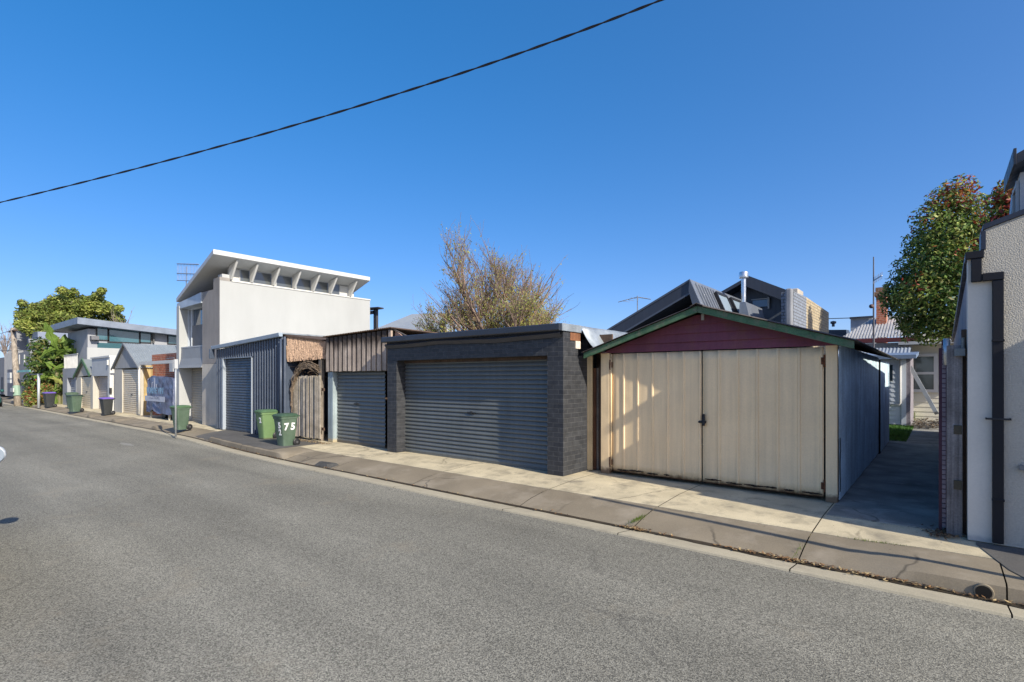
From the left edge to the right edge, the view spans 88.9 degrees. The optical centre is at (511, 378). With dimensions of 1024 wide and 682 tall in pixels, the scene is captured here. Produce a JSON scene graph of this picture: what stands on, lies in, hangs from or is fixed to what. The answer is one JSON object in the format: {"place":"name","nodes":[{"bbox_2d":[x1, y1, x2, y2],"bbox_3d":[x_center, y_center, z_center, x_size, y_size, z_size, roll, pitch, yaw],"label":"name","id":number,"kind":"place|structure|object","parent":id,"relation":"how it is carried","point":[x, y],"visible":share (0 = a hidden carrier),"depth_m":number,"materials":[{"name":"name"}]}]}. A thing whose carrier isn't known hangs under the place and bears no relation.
{"place":"outdoors","nodes":[
{"label":"outdoors","id":0,"kind":"place"},
{"bbox_2d":[0,394,13,399],"bbox_3d":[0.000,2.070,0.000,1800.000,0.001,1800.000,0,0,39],"label":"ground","id":1,"kind":"structure","parent":0,"point":[3,397],"depth_m":56.72,"materials":[{"name":"grey concrete"}]},
{"bbox_2d":[0,357,4,394],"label":"grey terrace","id":2,"kind":"structure","parent":1,"relation":"on","point":[2,373],"depth_m":57.39,"materials":[{"name":"grey paint"}]},
{"bbox_2d":[0,321,11,356],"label":"pale bare tree","id":3,"kind":"object","parent":1,"relation":"on","point":[4,341],"visible":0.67,"depth_m":61.26,"materials":[{"name":"beige plant"}]},
{"bbox_2d":[5,351,12,396],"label":"cream shop","id":4,"kind":"structure","parent":1,"relation":"on","point":[8,363],"depth_m":52.08},
{"bbox_2d":[196,430,321,449],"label":"asphalt footpath","id":5,"kind":"structure","parent":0,"point":[250,439],"depth_m":15.12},
{"bbox_2d":[254,409,279,438],"bbox_3d":[-7.182,1.336,15.303,0.472,0.865,0.578,0,0,37],"label":"wheelie bin","id":6,"kind":"object","parent":5,"relation":"on","point":[265,423],"visible":0.87,"depth_m":15.15,"materials":[{"name":"green plastic"}]},
{"bbox_2d":[272,413,299,445],"bbox_3d":[-5.976,1.351,13.825,0.473,0.865,0.578,0,0,35],"label":"wheelie bin","id":7,"kind":"object","parent":5,"relation":"on","point":[285,426],"visible":0.99,"depth_m":13.68,"materials":[{"name":"green plastic"}]},
{"bbox_2d":[0,0,663,202],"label":"overhead cable","id":8,"kind":"object","parent":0,"point":[495,61],"visible":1,"depth_m":10.70,"materials":[{"name":"black rubber"}]},
{"bbox_2d":[378,312,496,331],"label":"grey roof house","id":9,"kind":"structure","parent":0,"point":[407,322],"depth_m":31.22,"materials":[{"name":"white paint"}]},
{"bbox_2d":[0,404,1023,681],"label":"road","id":10,"kind":"structure","parent":0,"point":[146,556],"depth_m":4.57,"materials":[{"name":"grey asphalt"}]},
{"bbox_2d":[0,389,3,406],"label":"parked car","id":11,"kind":"object","parent":10,"relation":"on","point":[1,401],"visible":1,"depth_m":35.20,"materials":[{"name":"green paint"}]},
{"bbox_2d":[0,447,6,461],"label":"parked car","id":12,"kind":"object","parent":10,"relation":"on","point":[3,453],"visible":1,"depth_m":5.61,"materials":[{"name":"white paint"}]},
{"bbox_2d":[0,0,1023,357],"label":"sky","id":13,"kind":"structure","parent":0,"point":[658,147],"materials":[{"name":"blue"}]},
{"bbox_2d":[12,399,1023,573],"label":"footpath","id":14,"kind":"structure","parent":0,"point":[800,512],"depth_m":7.89,"materials":[{"name":"concrete"}]},
{"bbox_2d":[21,336,71,392],"bbox_3d":[-32.132,-0.509,36.555,2.352,4.940,3.323,0,0,39],"label":"shrub","id":15,"kind":"object","parent":14,"relation":"on","point":[37,347],"visible":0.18,"depth_m":35.72,"materials":[{"name":"green plant"}]},
{"bbox_2d":[63,353,77,404],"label":"railed garage","id":16,"kind":"structure","parent":14,"relation":"on","point":[69,369],"depth_m":34.12,"materials":[{"name":"white paint"}]},
{"bbox_2d":[71,378,74,391],"bbox_3d":[-28.178,0.839,33.647,1.987,1.761,0.025,0,0,39],"label":"roller door","id":17,"kind":"structure","parent":16,"relation":"in","point":[72,379],"depth_m":33.92,"materials":[{"name":"grey metal"}]},
{"bbox_2d":[64,392,79,407],"bbox_3d":[-26.349,1.311,31.276,0.591,0.976,0.664,0,0,44],"label":"wheelie bin","id":18,"kind":"object","parent":14,"relation":"on","point":[70,393],"visible":0.25,"depth_m":31.06,"materials":[{"name":"green plastic"}]},
{"bbox_2d":[66,394,83,411],"bbox_3d":[-23.515,1.334,28.115,0.532,0.930,0.642,0,0,21],"label":"wheelie bin","id":19,"kind":"object","parent":14,"relation":"on","point":[74,403],"visible":1,"depth_m":27.95,"materials":[{"name":"green plastic"}]},
{"bbox_2d":[73,358,91,407],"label":"gable garage","id":20,"kind":"structure","parent":14,"relation":"on","point":[83,370],"depth_m":31.41,"materials":[{"name":"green paint"}]},
{"bbox_2d":[82,377,90,407],"bbox_3d":[-25.390,0.835,31.183,2.261,1.830,0.060,0,0,39],"label":"door","id":21,"kind":"structure","parent":20,"relation":"in","point":[86,381],"depth_m":31.24,"materials":[{"name":"beige wood"}]},
{"bbox_2d":[90,355,116,410],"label":"parapet garage","id":22,"kind":"structure","parent":14,"relation":"on","point":[102,380],"depth_m":29.24,"materials":[{"name":"grey paint"}]},
{"bbox_2d":[99,376,107,408],"bbox_3d":[-22.637,0.804,29.138,2.969,1.892,0.038,0,0,39],"label":"roller door","id":23,"kind":"structure","parent":22,"relation":"in","point":[103,380],"depth_m":29.50,"materials":[{"name":"grey metal"}]},
{"bbox_2d":[98,397,115,414],"bbox_3d":[-19.932,1.356,25.700,0.472,0.865,0.578,0,0,31],"label":"wheelie bin","id":24,"kind":"object","parent":14,"relation":"on","point":[106,404],"visible":1,"depth_m":25.56,"materials":[{"name":"black plastic"}]},
{"bbox_2d":[111,343,175,414],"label":"gable garage","id":25,"kind":"structure","parent":14,"relation":"on","point":[128,382],"depth_m":26.22,"materials":[{"name":"grey metal"}]},
{"bbox_2d":[123,369,138,414],"bbox_3d":[-18.777,0.656,25.797,2.811,2.189,0.060,0,0,39],"label":"roller door","id":26,"kind":"structure","parent":25,"relation":"in","point":[130,392],"depth_m":25.94,"materials":[{"name":"beige metal"}]},
{"bbox_2d":[139,353,175,416],"bbox_3d":[-15.404,0.306,23.397,5.603,2.888,0.700,0,0,39],"label":"carport","id":27,"kind":"object","parent":14,"relation":"on","point":[162,365],"visible":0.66,"depth_m":24.46,"materials":[{"name":"beige brick"}]},
{"bbox_2d":[145,376,174,419],"bbox_3d":[-15.037,0.815,22.615,3.317,1.870,0.766,0,0,39],"label":"covered trailer","id":28,"kind":"object","parent":14,"relation":"on","point":[160,398],"visible":0.77,"depth_m":22.27,"materials":[{"name":"blue fabric"}]},
{"bbox_2d":[169,405,192,429],"bbox_3d":[-11.589,1.366,18.290,0.472,0.865,0.578,0,0,27],"label":"wheelie bin","id":29,"kind":"object","parent":14,"relation":"on","point":[183,411],"visible":1,"depth_m":18.15,"materials":[{"name":"green plastic"}]},
{"bbox_2d":[176,249,370,425],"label":"white townhouse","id":30,"kind":"structure","parent":14,"relation":"on","point":[223,297],"depth_m":20.59,"materials":[{"name":"paint"}]},
{"bbox_2d":[177,263,198,284],"bbox_3d":[-15.674,-4.403,25.234,2.807,2.706,0.048,0,0,39],"label":"tv antenna","id":31,"kind":"object","parent":30,"relation":"on","point":[187,273],"visible":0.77,"depth_m":25.31,"materials":[{"name":"metal"}]},
{"bbox_2d":[188,306,201,345],"bbox_3d":[-12.447,-2.075,20.887,2.377,1.590,0.120,0,0,39],"label":"window","id":32,"kind":"structure","parent":30,"relation":"in","point":[194,314],"depth_m":21.22,"materials":[{"name":"grey glass"}]},
{"bbox_2d":[191,368,201,421],"bbox_3d":[-12.347,0.665,20.923,2.467,2.170,0.038,0,0,39],"label":"roller door","id":33,"kind":"structure","parent":30,"relation":"in","point":[196,372],"depth_m":21.35,"materials":[{"name":"grey metal"}]},
{"bbox_2d":[239,269,249,281],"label":"high window","id":34,"kind":"structure","parent":30,"relation":"in","point":[244,275],"depth_m":19.68,"materials":[{"name":"grey glass"}]},
{"bbox_2d":[253,271,270,284],"bbox_3d":[-9.658,-3.865,20.204,0.040,0.490,0.763,0,0,39],"label":"high window","id":35,"kind":"structure","parent":30,"relation":"in","point":[264,278],"depth_m":20.20,"materials":[{"name":"grey glass"}]},
{"bbox_2d":[276,275,291,287],"bbox_3d":[-9.101,-3.865,20.884,0.040,0.490,0.706,0,0,39],"label":"high window","id":36,"kind":"structure","parent":30,"relation":"in","point":[282,281],"depth_m":20.88,"materials":[{"name":"grey glass"}]},
{"bbox_2d":[295,278,310,290],"bbox_3d":[-8.590,-3.865,21.509,0.040,0.490,0.675,0,0,39],"label":"high window","id":37,"kind":"structure","parent":30,"relation":"in","point":[303,284],"depth_m":21.54,"materials":[{"name":"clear glass"}]},
{"bbox_2d":[315,281,328,292],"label":"high window","id":38,"kind":"structure","parent":30,"relation":"in","point":[323,287],"depth_m":22.17,"materials":[{"name":"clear glass"}]},
{"bbox_2d":[332,284,339,294],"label":"high window","id":39,"kind":"structure","parent":30,"relation":"in","point":[336,290],"depth_m":22.68,"materials":[{"name":"clear glass"}]},
{"bbox_2d":[292,359,324,440],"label":"gate","id":40,"kind":"structure","parent":14,"relation":"on","point":[308,400],"depth_m":14.77,"materials":[{"name":"grey wood"}]},
{"bbox_2d":[284,335,325,361],"bbox_3d":[-4.669,-0.930,16.511,1.639,0.900,4.360,0,0,39],"label":"brush screen","id":41,"kind":"object","parent":40,"relation":"attached to","point":[301,348],"visible":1,"depth_m":14.98,"materials":[{"name":"brown wicker"}]},
{"bbox_2d":[290,356,327,412],"bbox_3d":[-5.729,0.038,15.348,1.720,1.934,1.119,0,0,39],"label":"vine","id":42,"kind":"object","parent":40,"relation":"attached to","point":[302,367],"visible":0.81,"depth_m":15.09,"materials":[{"name":"brown plant"}]},
{"bbox_2d":[323,327,437,447],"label":"batten garage","id":43,"kind":"structure","parent":14,"relation":"on","point":[356,366],"depth_m":13.70,"materials":[{"name":"wood"}]},
{"bbox_2d":[335,371,385,447],"bbox_3d":[-4.102,0.775,13.824,2.406,1.950,0.060,0,0,39],"label":"roller door","id":44,"kind":"structure","parent":43,"relation":"in","point":[361,399],"depth_m":13.69,"materials":[{"name":"grey metal"}]},
{"bbox_2d":[381,323,595,475],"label":"brick garage","id":45,"kind":"structure","parent":14,"relation":"on","point":[515,396],"depth_m":10.63,"materials":[{"name":"grey brick"}]},
{"bbox_2d":[405,359,546,470],"bbox_3d":[-0.859,0.665,11.131,4.430,2.170,0.060,0,0,39],"label":"roller door","id":46,"kind":"structure","parent":45,"relation":"in","point":[495,412],"depth_m":10.97,"materials":[{"name":"grey metal"}]},
{"bbox_2d":[587,334,612,469],"bbox_3d":[1.615,0.450,10.056,0.540,2.600,0.370,0,0,39],"label":"gap infill","id":47,"kind":"object","parent":14,"relation":"on","point":[593,418],"visible":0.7,"depth_m":9.96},
{"bbox_2d":[211,439,1021,603],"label":"leaf litter","id":48,"kind":"object","parent":14,"relation":"on","point":[937,530],"visible":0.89,"depth_m":5.67,"materials":[{"name":"plant"}]},
{"bbox_2d":[943,338,964,536],"bbox_3d":[4.929,0.660,5.825,0.186,2.220,0.140,0,0,39],"label":"timber post","id":49,"kind":"object","parent":14,"relation":"on","point":[953,355],"visible":0.91,"depth_m":5.82,"materials":[{"name":"wood"}]},
{"bbox_2d":[961,329,966,534],"bbox_3d":[5.091,0.600,5.880,0.050,2.300,0.050,0,0,39],"label":"gap board","id":50,"kind":"object","parent":14,"relation":"on","point":[963,333],"visible":0.57,"depth_m":5.85,"materials":[{"name":"grey wood"}]},
{"bbox_2d":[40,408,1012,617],"bbox_3d":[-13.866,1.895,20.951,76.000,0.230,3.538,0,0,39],"label":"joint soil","id":51,"kind":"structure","parent":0,"point":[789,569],"depth_m":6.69,"materials":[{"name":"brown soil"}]},
{"bbox_2d":[7,328,21,405],"bbox_3d":[-35.874,-0.837,37.596,3.455,5.695,0.464,0,0,39],"label":"power pole","id":52,"kind":"object","parent":51,"relation":"on","point":[15,389],"visible":0.95,"depth_m":37.09,"materials":[{"name":"brown wood"}]},
{"bbox_2d":[16,370,30,372],"bbox_3d":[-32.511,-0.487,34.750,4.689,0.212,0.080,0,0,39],"label":"street name sign","id":53,"kind":"object","parent":52,"relation":"attached to","point":[17,371],"visible":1,"depth_m":34.85,"materials":[{"name":"metal"}]},
{"bbox_2d":[21,380,54,406],"bbox_3d":[-31.875,1.026,35.261,1.072,1.840,1.967,0,0,39],"label":"corner hedge","id":54,"kind":"object","parent":51,"relation":"on","point":[29,397],"visible":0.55,"depth_m":34.88,"materials":[{"name":"green plant"}]},
{"bbox_2d":[27,322,76,403],"bbox_3d":[-30.714,-0.542,35.190,1.680,6.416,3.140,0,0,39],"label":"banana palm","id":55,"kind":"object","parent":51,"relation":"on","point":[63,342],"visible":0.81,"depth_m":35.24,"materials":[{"name":"green plant"}]},
{"bbox_2d":[2,399,1023,607],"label":"kerb","id":56,"kind":"structure","parent":51,"relation":"on","point":[961,573],"depth_m":6.47,"materials":[{"name":"concrete"}]},
{"bbox_2d":[29,373,42,407],"bbox_3d":[-30.708,0.780,33.662,4.201,2.180,0.138,0,0,39],"label":"corner sign pole","id":57,"kind":"object","parent":56,"relation":"on","point":[38,390],"visible":1,"depth_m":32.97,"materials":[{"name":"grey metal"}]},
{"bbox_2d":[42,392,56,406],"bbox_3d":[-29.143,1.325,32.917,0.591,0.948,0.664,0,0,34],"label":"wheelie bin","id":58,"kind":"object","parent":56,"relation":"on","point":[49,399],"visible":1,"depth_m":32.76,"materials":[{"name":"black plastic"}]},
{"bbox_2d":[167,357,177,436],"bbox_3d":[-10.985,0.600,16.893,0.650,2.539,0.110,0,0,39],"label":"street sign pole","id":59,"kind":"object","parent":56,"relation":"on","point":[175,364],"visible":1,"depth_m":16.70,"materials":[{"name":"grey metal"}]},
{"bbox_2d":[315,461,337,468],"bbox_3d":[-4.106,1.887,11.433,0.779,0.102,0.236,0,0,39],"label":"kerb wedge","id":60,"kind":"object","parent":56,"relation":"on","point":[324,464],"visible":1,"depth_m":11.32,"materials":[{"name":"grey concrete"}]},
{"bbox_2d":[973,583,993,598],"bbox_3d":[4.144,1.872,4.589,0.140,0.140,0.056,0,0,39],"label":"drain outlet","id":61,"kind":"object","parent":56,"relation":"in","point":[983,589],"visible":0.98,"depth_m":4.57,"materials":[{"name":"concrete"}]},
{"bbox_2d":[3,402,1023,620],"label":"gutter","id":62,"kind":"object","parent":51,"relation":"on","point":[990,607],"visible":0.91,"depth_m":6.04,"materials":[{"name":"concrete"}]},
{"bbox_2d":[5,402,1023,608],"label":"gutter silt","id":63,"kind":"object","parent":62,"relation":"on","point":[861,574],"visible":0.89,"depth_m":6.04,"materials":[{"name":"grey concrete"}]},
{"bbox_2d":[626,514,954,558],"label":"joint weeds","id":64,"kind":"object","parent":51,"relation":"on","point":[639,517],"visible":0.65,"depth_m":6.00,"materials":[{"name":"plant"}]},
{"bbox_2d":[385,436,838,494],"bbox_3d":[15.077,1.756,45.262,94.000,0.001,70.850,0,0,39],"label":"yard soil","id":65,"kind":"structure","parent":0,"point":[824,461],"depth_m":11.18,"materials":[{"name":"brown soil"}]},
{"bbox_2d":[16,330,67,397],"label":"corner shop","id":66,"kind":"structure","parent":65,"relation":"on","point":[23,353],"depth_m":46.28,"materials":[{"name":"white paint"}]},
{"bbox_2d":[11,285,126,338],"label":"fig tree","id":67,"kind":"object","parent":65,"relation":"on","point":[64,304],"visible":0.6,"depth_m":47.66,"materials":[{"name":"green plant"}]},
{"bbox_2d":[86,347,118,376],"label":"boundary wall","id":68,"kind":"structure","parent":65,"relation":"on","point":[93,352],"depth_m":32.94,"materials":[{"name":"white paint"}]},
{"bbox_2d":[51,317,175,363],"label":"grey house","id":69,"kind":"structure","parent":65,"relation":"on","point":[83,333],"depth_m":35.28,"materials":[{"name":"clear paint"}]},
{"bbox_2d":[96,327,108,340],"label":"window","id":70,"kind":"structure","parent":69,"relation":"in","point":[101,332],"depth_m":34.65,"materials":[{"name":"grey glass"}]},
{"bbox_2d":[97,343,121,348],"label":"window","id":71,"kind":"structure","parent":69,"relation":"in","point":[99,345],"depth_m":34.90,"materials":[{"name":"teal glass"}]},
{"bbox_2d":[107,328,140,343],"bbox_3d":[-26.408,-2.954,35.578,0.060,1.102,1.873,0,0,39],"label":"window","id":72,"kind":"structure","parent":69,"relation":"in","point":[115,336],"depth_m":35.54,"materials":[{"name":"clear glass"}]},
{"bbox_2d":[139,332,151,343],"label":"window","id":73,"kind":"structure","parent":69,"relation":"in","point":[145,337],"depth_m":36.53,"materials":[{"name":"clear glass"}]},
{"bbox_2d":[167,335,175,344],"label":"window","id":74,"kind":"structure","parent":69,"relation":"in","point":[170,339],"depth_m":37.76,"materials":[{"name":"clear glass"}]},
{"bbox_2d":[108,310,131,322],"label":"bare tree","id":75,"kind":"object","parent":65,"relation":"on","point":[113,316],"visible":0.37,"depth_m":49.40,"materials":[{"name":"brown plant"}]},
{"bbox_2d":[209,333,327,436],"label":"blue garage","id":76,"kind":"structure","parent":65,"relation":"on","point":[254,374],"depth_m":16.51,"materials":[{"name":"blue-grey corrugated steel"},{"name":"zinc"},{"name":"dark steel"}]},
{"bbox_2d":[226,358,250,432],"bbox_3d":[-9.012,0.540,17.289,2.104,2.420,0.038,0,0,39],"label":"roller door","id":77,"kind":"structure","parent":76,"relation":"in","point":[238,370],"depth_m":17.33,"materials":[{"name":"blue metal"}]},
{"bbox_2d":[370,307,383,328],"bbox_3d":[-7.251,-0.934,26.494,2.106,5.368,0.420,0,0,39],"label":"chimney flue","id":78,"kind":"object","parent":65,"relation":"on","point":[374,312],"visible":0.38,"depth_m":26.32,"materials":[{"name":"grey metal"}]},
{"bbox_2d":[411,216,577,332],"bbox_3d":[-0.563,-1.823,18.109,5.710,7.146,5.874,0,0,9],"label":"bare tree","id":79,"kind":"object","parent":65,"relation":"on","point":[516,310],"visible":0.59,"depth_m":17.03,"materials":[{"name":"brown plant"}]},
{"bbox_2d":[581,303,898,502],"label":"tin shed","id":80,"kind":"structure","parent":65,"relation":"on","point":[774,416],"depth_m":8.37,"materials":[{"name":"beige paint"}]},
{"bbox_2d":[582,326,635,353],"bbox_3d":[2.458,-0.732,10.852,0.476,0.514,3.150,0,0,39],"label":"curled flashing","id":81,"kind":"object","parent":80,"relation":"on","point":[593,337],"visible":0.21,"depth_m":10.04,"materials":[{"name":"metal"}]},
{"bbox_2d":[609,351,701,481],"bbox_3d":[2.445,0.625,9.091,1.708,2.150,0.093,0,0,39],"label":"door leaf","id":82,"kind":"structure","parent":80,"relation":"in","point":[656,397],"depth_m":9.02,"materials":[{"name":"beige paint"}]},
{"bbox_2d":[739,271,770,348],"bbox_3d":[6.978,-1.421,14.835,0.794,3.141,1.600,0,0,39],"label":"flue","id":83,"kind":"object","parent":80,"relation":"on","point":[746,308],"visible":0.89,"depth_m":14.64,"materials":[{"name":"metal"}]},
{"bbox_2d":[698,347,825,496],"bbox_3d":[3.780,0.625,7.993,1.841,2.150,0.100,0,0,39],"label":"door leaf","id":84,"kind":"structure","parent":80,"relation":"in","point":[762,422],"depth_m":7.93,"materials":[{"name":"beige paint"}]},
{"bbox_2d":[721,276,785,321],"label":"dark gable","id":85,"kind":"structure","parent":65,"relation":"on","point":[765,296],"depth_m":16.52,"materials":[{"name":"metal"}]},
{"bbox_2d":[751,297,769,308],"bbox_3d":[7.944,-2.388,16.694,0.543,0.361,0.100,0,0,39],"label":"window","id":86,"kind":"structure","parent":85,"relation":"in","point":[762,302],"depth_m":16.65,"materials":[{"name":"clear glass"}]},
{"bbox_2d":[781,288,828,353],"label":"party wall","id":87,"kind":"structure","parent":65,"relation":"on","point":[798,308],"depth_m":14.78,"materials":[{"name":"beige brick"}]},
{"bbox_2d":[838,315,917,353],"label":"cottage","id":88,"kind":"structure","parent":65,"relation":"on","point":[865,330],"depth_m":22.43,"materials":[{"name":"metal"}]},
{"bbox_2d":[829,321,849,348],"bbox_3d":[17.251,-1.547,27.151,1.075,2.594,4.126,0,0,39],"label":"roof vent","id":89,"kind":"object","parent":88,"relation":"attached to","point":[840,332],"visible":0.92,"depth_m":25.68,"materials":[{"name":"metal"}]},
{"bbox_2d":[874,287,887,342],"bbox_3d":[17.001,-2.693,24.013,0.488,2.886,0.940,0,0,39],"label":"brick chimney","id":90,"kind":"object","parent":88,"relation":"on","point":[881,318],"visible":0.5,"depth_m":23.76,"materials":[{"name":"red brick"}]},
{"bbox_2d":[838,351,918,425],"bbox_3d":[14.430,0.317,20.980,2.957,2.866,3.650,0,0,39],"label":"weatherboard lean to","id":91,"kind":"object","parent":65,"relation":"on","point":[901,394],"visible":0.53,"depth_m":19.30,"materials":[{"name":"white paint"}]},
{"bbox_2d":[889,365,892,380],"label":"window","id":92,"kind":"structure","parent":91,"relation":"in","point":[890,366],"depth_m":19.41,"materials":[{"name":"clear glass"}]},
{"bbox_2d":[911,366,938,414],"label":"leaning beam","id":93,"kind":"structure","parent":91,"relation":"attached to","point":[925,393],"depth_m":18.71,"materials":[{"name":"grey wood"}]},
{"bbox_2d":[889,424,913,441],"bbox_3d":[12.134,1.700,17.104,1.515,0.075,5.969,0,0,39],"label":"lawn strip","id":94,"kind":"object","parent":65,"relation":"on","point":[897,432],"visible":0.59,"depth_m":16.58,"materials":[{"name":"green plant"}]},
{"bbox_2d":[876,173,991,346],"bbox_3d":[12.654,-2.145,15.546,3.301,7.801,3.251,0,0,-11],"label":"pear tree","id":95,"kind":"object","parent":65,"relation":"on","point":[946,239],"visible":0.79,"depth_m":15.05,"materials":[{"name":"green plant"}]},
{"bbox_2d":[973,179,1013,250],"bbox_3d":[11.876,-1.555,12.388,1.440,6.616,1.511,0,0,39],"label":"red leaf tree","id":96,"kind":"object","parent":65,"relation":"on","point":[1000,201],"visible":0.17,"depth_m":12.37,"materials":[{"name":"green plant"}]},
{"bbox_2d":[607,279,740,362],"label":"dark house","id":97,"kind":"structure","parent":0,"point":[686,294],"depth_m":13.87,"materials":[{"name":"metal"}]},
{"bbox_2d":[619,296,650,310],"bbox_3d":[5.080,-2.082,21.685,1.228,2.664,0.556,0,0,36],"label":"roof aerial","id":98,"kind":"object","parent":97,"relation":"on","point":[637,297],"visible":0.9,"depth_m":21.59,"materials":[{"name":"metal"}]},
{"bbox_2d":[850,316,875,343],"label":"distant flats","id":99,"kind":"structure","parent":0,"point":[856,323],"depth_m":40.16,"materials":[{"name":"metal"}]},
{"bbox_2d":[869,257,881,347],"bbox_3d":[13.373,-2.767,19.099,0.309,3.453,0.513,0,0,-20],"label":"antenna mast","id":100,"kind":"object","parent":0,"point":[871,305],"visible":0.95,"depth_m":19.28,"materials":[{"name":"metal"}]},
{"bbox_2d":[827,420,964,534],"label":"alley path","id":101,"kind":"structure","parent":0,"point":[896,483],"depth_m":8.34,"materials":[{"name":"concrete"}]},
{"bbox_2d":[911,417,938,428],"bbox_3d":[14.761,1.579,18.550,0.989,0.316,1.921,0,0,39],"label":"rubble","id":102,"kind":"object","parent":101,"relation":"on","point":[931,425],"visible":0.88,"depth_m":18.42,"materials":[{"name":"beige stone"}]},
{"bbox_2d":[898,334,953,420],"bbox_3d":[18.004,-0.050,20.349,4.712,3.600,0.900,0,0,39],"label":"house","id":103,"kind":"structure","parent":101,"relation":"on","point":[926,364],"depth_m":21.56,"materials":[{"name":"white wood"}]},
{"bbox_2d":[914,353,937,391],"bbox_3d":[17.025,-0.226,21.648,0.992,1.598,0.070,0,0,39],"label":"window","id":104,"kind":"structure","parent":103,"relation":"in","point":[925,365],"depth_m":21.56,"materials":[{"name":"clear glass"}]},
{"bbox_2d":[939,345,945,529],"bbox_3d":[4.944,0.675,5.995,0.071,2.150,0.060,0,0,39],"label":"gate stile","id":105,"kind":"object","parent":101,"relation":"on","point":[942,477],"visible":0.92,"depth_m":5.98,"materials":[{"name":"metal"}]},
{"bbox_2d":[941,340,950,517],"bbox_3d":[9.531,0.635,11.550,0.080,2.170,14.050,0,0,39],"label":"alley fence","id":106,"kind":"object","parent":101,"relation":"on","point":[943,407],"visible":0.09,"depth_m":6.19,"materials":[{"name":"red metal"}]},
{"bbox_2d":[951,148,1023,547],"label":"stucco building","id":107,"kind":"structure","parent":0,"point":[989,315],"depth_m":5.49,"materials":[{"name":"paint"}]},
{"bbox_2d":[1012,181,1018,212],"bbox_3d":[5.671,-1.890,5.881,0.028,0.560,0.385,0,0,39],"label":"window","id":108,"kind":"structure","parent":107,"relation":"in","point":[1015,192],"depth_m":5.82,"materials":[{"name":"grey glass"}]},
{"bbox_2d":[976,542,1023,576],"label":"asphalt footpath","id":109,"kind":"structure","parent":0,"point":[1011,558],"depth_m":5.19,"materials":[{"name":"grey asphalt"}]}
]}

